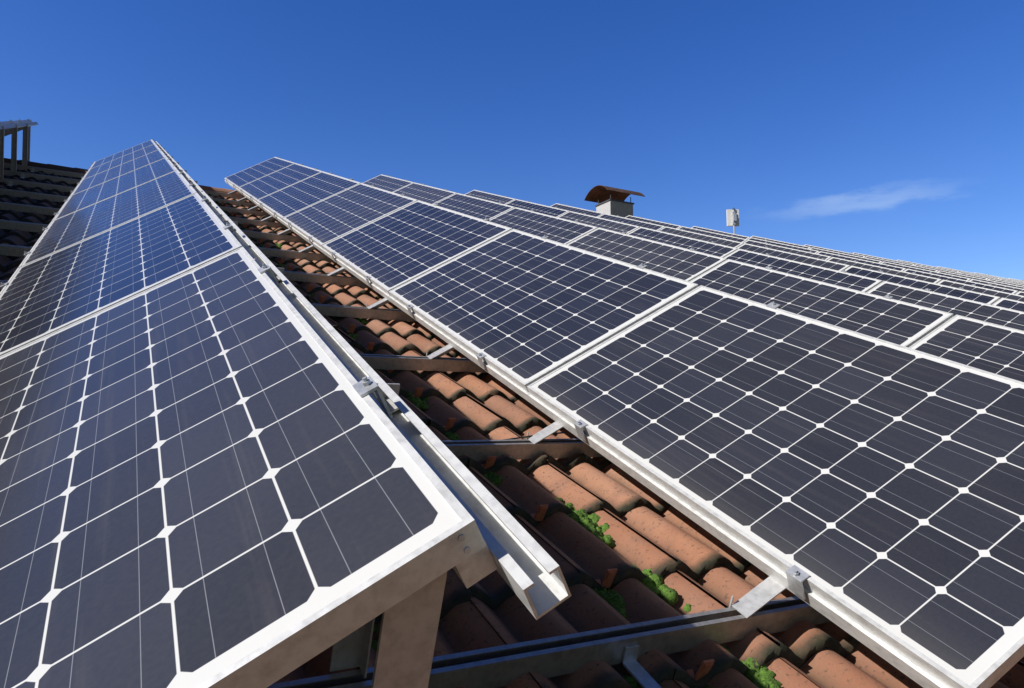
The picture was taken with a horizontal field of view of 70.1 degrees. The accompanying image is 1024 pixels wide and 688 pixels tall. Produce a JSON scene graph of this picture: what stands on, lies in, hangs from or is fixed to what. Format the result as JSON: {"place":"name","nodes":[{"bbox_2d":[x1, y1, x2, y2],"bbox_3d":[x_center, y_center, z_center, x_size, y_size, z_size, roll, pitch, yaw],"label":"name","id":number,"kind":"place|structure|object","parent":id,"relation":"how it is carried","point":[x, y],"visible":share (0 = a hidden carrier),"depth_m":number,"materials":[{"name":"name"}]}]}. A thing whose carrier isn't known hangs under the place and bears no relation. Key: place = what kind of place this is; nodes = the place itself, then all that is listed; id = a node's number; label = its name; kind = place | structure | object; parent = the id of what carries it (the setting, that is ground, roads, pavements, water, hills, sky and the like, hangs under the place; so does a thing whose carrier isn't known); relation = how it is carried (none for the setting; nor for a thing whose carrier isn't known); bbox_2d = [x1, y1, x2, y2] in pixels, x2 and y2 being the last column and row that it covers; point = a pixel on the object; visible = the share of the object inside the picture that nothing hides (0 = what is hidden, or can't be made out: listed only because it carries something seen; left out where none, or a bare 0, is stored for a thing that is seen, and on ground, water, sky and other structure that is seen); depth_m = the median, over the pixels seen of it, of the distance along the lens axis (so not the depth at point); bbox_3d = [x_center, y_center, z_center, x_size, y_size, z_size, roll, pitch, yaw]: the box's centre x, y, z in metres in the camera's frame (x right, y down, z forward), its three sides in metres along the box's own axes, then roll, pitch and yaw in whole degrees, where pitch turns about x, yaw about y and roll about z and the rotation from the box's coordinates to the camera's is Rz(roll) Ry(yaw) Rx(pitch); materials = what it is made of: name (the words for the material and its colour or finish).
{"place":"outdoors","nodes":[
{"label":"outdoors","id":0,"kind":"place"},
{"bbox_2d":[0,0,1023,279],"label":"sky","id":1,"kind":"structure","parent":0,"point":[888,129],"materials":[{"name":"blue"}]},
{"bbox_3d":[4.249,3.419,17.386,42.333,10.712,30.287,3,-7,-28],"label":"building","id":2,"kind":"object","parent":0,"visible":0},
{"bbox_2d":[4,158,243,195],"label":"roof ridge","id":3,"kind":"structure","parent":2,"relation":"on","point":[77,170],"depth_m":11.38,"materials":[{"name":"ceramic"}]},
{"bbox_2d":[584,185,644,217],"bbox_3d":[2.587,-2.607,18.320,1.160,2.610,1.000,3,-7,-28],"label":"chimney","id":4,"kind":"object","parent":3,"relation":"on","point":[610,200],"visible":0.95,"depth_m":18.25,"materials":[{"name":"metal"}]},
{"bbox_2d":[726,208,738,233],"bbox_3d":[6.035,-2.593,19.793,0.320,2.250,0.190,0,-6,0],"label":"antenna mast","id":5,"kind":"object","parent":3,"relation":"on","point":[732,214],"visible":0.82,"depth_m":19.90,"materials":[{"name":"metal"}]},
{"bbox_2d":[297,287,820,687],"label":"moss","id":6,"kind":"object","parent":2,"relation":"on","point":[725,606],"depth_m":2.35,"materials":[{"name":"green plant"}]},
{"bbox_2d":[0,118,37,177],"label":"rack frame","id":7,"kind":"object","parent":6,"relation":"on","point":[13,129],"visible":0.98,"depth_m":9.66,"materials":[{"name":"metal"}]},
{"bbox_2d":[0,120,31,124],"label":"solar panel row","id":8,"kind":"object","parent":7,"relation":"on","point":[10,122],"visible":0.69,"depth_m":10.01,"materials":[{"name":"glass"}]},
{"bbox_2d":[0,139,571,687],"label":"rack frame","id":9,"kind":"object","parent":6,"relation":"on","point":[520,559],"visible":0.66,"depth_m":0.90,"materials":[{"name":"metal"}]},
{"bbox_2d":[0,139,485,687],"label":"solar panel row","id":10,"kind":"object","parent":9,"relation":"on","point":[216,471],"visible":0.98,"depth_m":1.14,"materials":[{"name":"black glass"}]},
{"bbox_2d":[0,163,830,687],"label":"support beams","id":11,"kind":"structure","parent":6,"relation":"on","point":[506,665],"depth_m":1.92,"materials":[{"name":"metal"}]},
{"bbox_2d":[316,273,564,439],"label":"string cables","id":12,"kind":"object","parent":6,"relation":"on","point":[503,439],"visible":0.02,"depth_m":3.02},
{"bbox_2d":[214,196,714,680],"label":"roof tiles","id":13,"kind":"object","parent":6,"relation":"on","point":[705,667],"visible":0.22,"depth_m":2.49,"materials":[{"name":"orange ceramic"}]},
{"bbox_2d":[220,203,781,687],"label":"moss cushions","id":14,"kind":"object","parent":6,"relation":"on","point":[760,677],"visible":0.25,"depth_m":2.18,"materials":[{"name":"green plant"}]},
{"bbox_2d":[0,168,1023,687],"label":"roof tiles","id":15,"kind":"object","parent":6,"relation":"on","point":[830,652],"visible":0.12,"depth_m":2.32,"materials":[{"name":"orange ceramic"}]},
{"bbox_2d":[225,157,947,687],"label":"rack frame","id":16,"kind":"object","parent":6,"relation":"on","point":[763,593],"visible":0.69,"depth_m":2.22,"materials":[{"name":"metal"}]},
{"bbox_2d":[224,157,1023,687],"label":"solar panel row","id":17,"kind":"object","parent":16,"relation":"on","point":[874,485],"visible":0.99,"depth_m":2.47,"materials":[{"name":"black glass"}]},
{"bbox_2d":[388,175,892,298],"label":"clamps","id":18,"kind":"object","parent":6,"relation":"on","point":[888,296],"visible":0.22,"depth_m":6.48,"materials":[{"name":"metal"}]},
{"bbox_2d":[363,174,1023,381],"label":"solar panel row","id":19,"kind":"object","parent":18,"relation":"on","point":[987,346],"visible":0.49,"depth_m":5.34,"materials":[{"name":"black glass"}]},
{"bbox_2d":[482,191,930,290],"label":"clamps","id":20,"kind":"object","parent":6,"relation":"on","point":[844,271],"visible":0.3,"depth_m":9.15,"materials":[{"name":"metal"}]},
{"bbox_2d":[464,190,1023,330],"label":"solar panel row","id":21,"kind":"object","parent":20,"relation":"on","point":[993,314],"visible":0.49,"depth_m":7.75,"materials":[{"name":"black glass"}]},
{"bbox_2d":[566,204,963,288],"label":"clamps","id":22,"kind":"object","parent":6,"relation":"on","point":[767,247],"visible":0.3,"depth_m":10.16,"materials":[{"name":"metal"}]},
{"bbox_2d":[550,203,1023,311],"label":"solar panel row","id":23,"kind":"object","parent":22,"relation":"on","point":[967,294],"visible":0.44,"depth_m":9.96,"materials":[{"name":"black glass"}]},
{"bbox_2d":[639,217,975,285],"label":"clamps","id":24,"kind":"object","parent":6,"relation":"on","point":[812,252],"visible":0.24,"depth_m":12.04,"materials":[{"name":"metal"}]},
{"bbox_2d":[625,215,1023,301],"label":"solar panel row","id":25,"kind":"object","parent":24,"relation":"on","point":[1000,294],"visible":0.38,"depth_m":11.97,"materials":[{"name":"black glass"}]},
{"bbox_3d":[7.267,-0.776,12.435,1.041,0.798,13.962,3,14,-28],"label":"rack frame","id":26,"kind":"object","parent":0,"visible":0},
{"bbox_2d":[691,226,1023,295],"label":"solar panel row","id":27,"kind":"object","parent":26,"relation":"on","point":[1021,293],"visible":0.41,"depth_m":13.86,"materials":[{"name":"black glass"}]},
{"bbox_3d":[9.069,-0.677,13.410,1.041,0.798,13.962,3,14,-28],"label":"rack frame","id":28,"kind":"object","parent":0,"visible":0},
{"bbox_2d":[750,236,1023,291],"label":"solar panel row","id":29,"kind":"object","parent":28,"relation":"on","point":[932,272],"visible":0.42,"depth_m":15.65,"materials":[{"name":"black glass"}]},
{"bbox_3d":[10.870,-0.578,14.386,1.041,0.798,13.962,3,14,-28],"label":"rack frame","id":30,"kind":"object","parent":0,"visible":0},
{"bbox_2d":[804,244,1023,288],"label":"solar panel row","id":31,"kind":"object","parent":30,"relation":"on","point":[1001,283],"visible":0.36,"depth_m":17.36,"materials":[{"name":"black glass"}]},
{"bbox_3d":[12.672,-0.479,15.361,1.041,0.798,13.962,3,14,-28],"label":"rack frame","id":32,"kind":"object","parent":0,"visible":0},
{"bbox_2d":[853,252,1023,286],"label":"solar panel row","id":33,"kind":"object","parent":32,"relation":"on","point":[940,269],"visible":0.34,"depth_m":19.01,"materials":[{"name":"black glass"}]},
{"bbox_3d":[14.473,-0.380,16.337,1.041,0.798,13.962,3,14,-28],"label":"rack frame","id":34,"kind":"object","parent":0,"visible":0},
{"bbox_2d":[897,260,1023,284],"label":"solar panel row","id":35,"kind":"object","parent":34,"relation":"on","point":[961,272],"visible":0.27,"depth_m":20.60,"materials":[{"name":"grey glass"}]},
{"bbox_3d":[16.274,-0.281,17.312,1.041,0.798,13.962,3,14,-28],"label":"rack frame","id":36,"kind":"object","parent":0,"visible":0},
{"bbox_2d":[937,266,1023,283],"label":"solar panel row","id":37,"kind":"object","parent":36,"relation":"on","point":[982,275],"visible":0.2,"depth_m":22.06,"materials":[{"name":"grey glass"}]},
{"bbox_3d":[18.076,-0.182,18.288,1.041,0.798,13.962,3,14,-28],"label":"rack frame","id":38,"kind":"object","parent":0,"visible":0},
{"bbox_2d":[974,272,1023,281],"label":"solar panel row","id":39,"kind":"object","parent":38,"relation":"on","point":[998,277],"visible":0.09,"depth_m":23.58,"materials":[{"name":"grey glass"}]}
]}

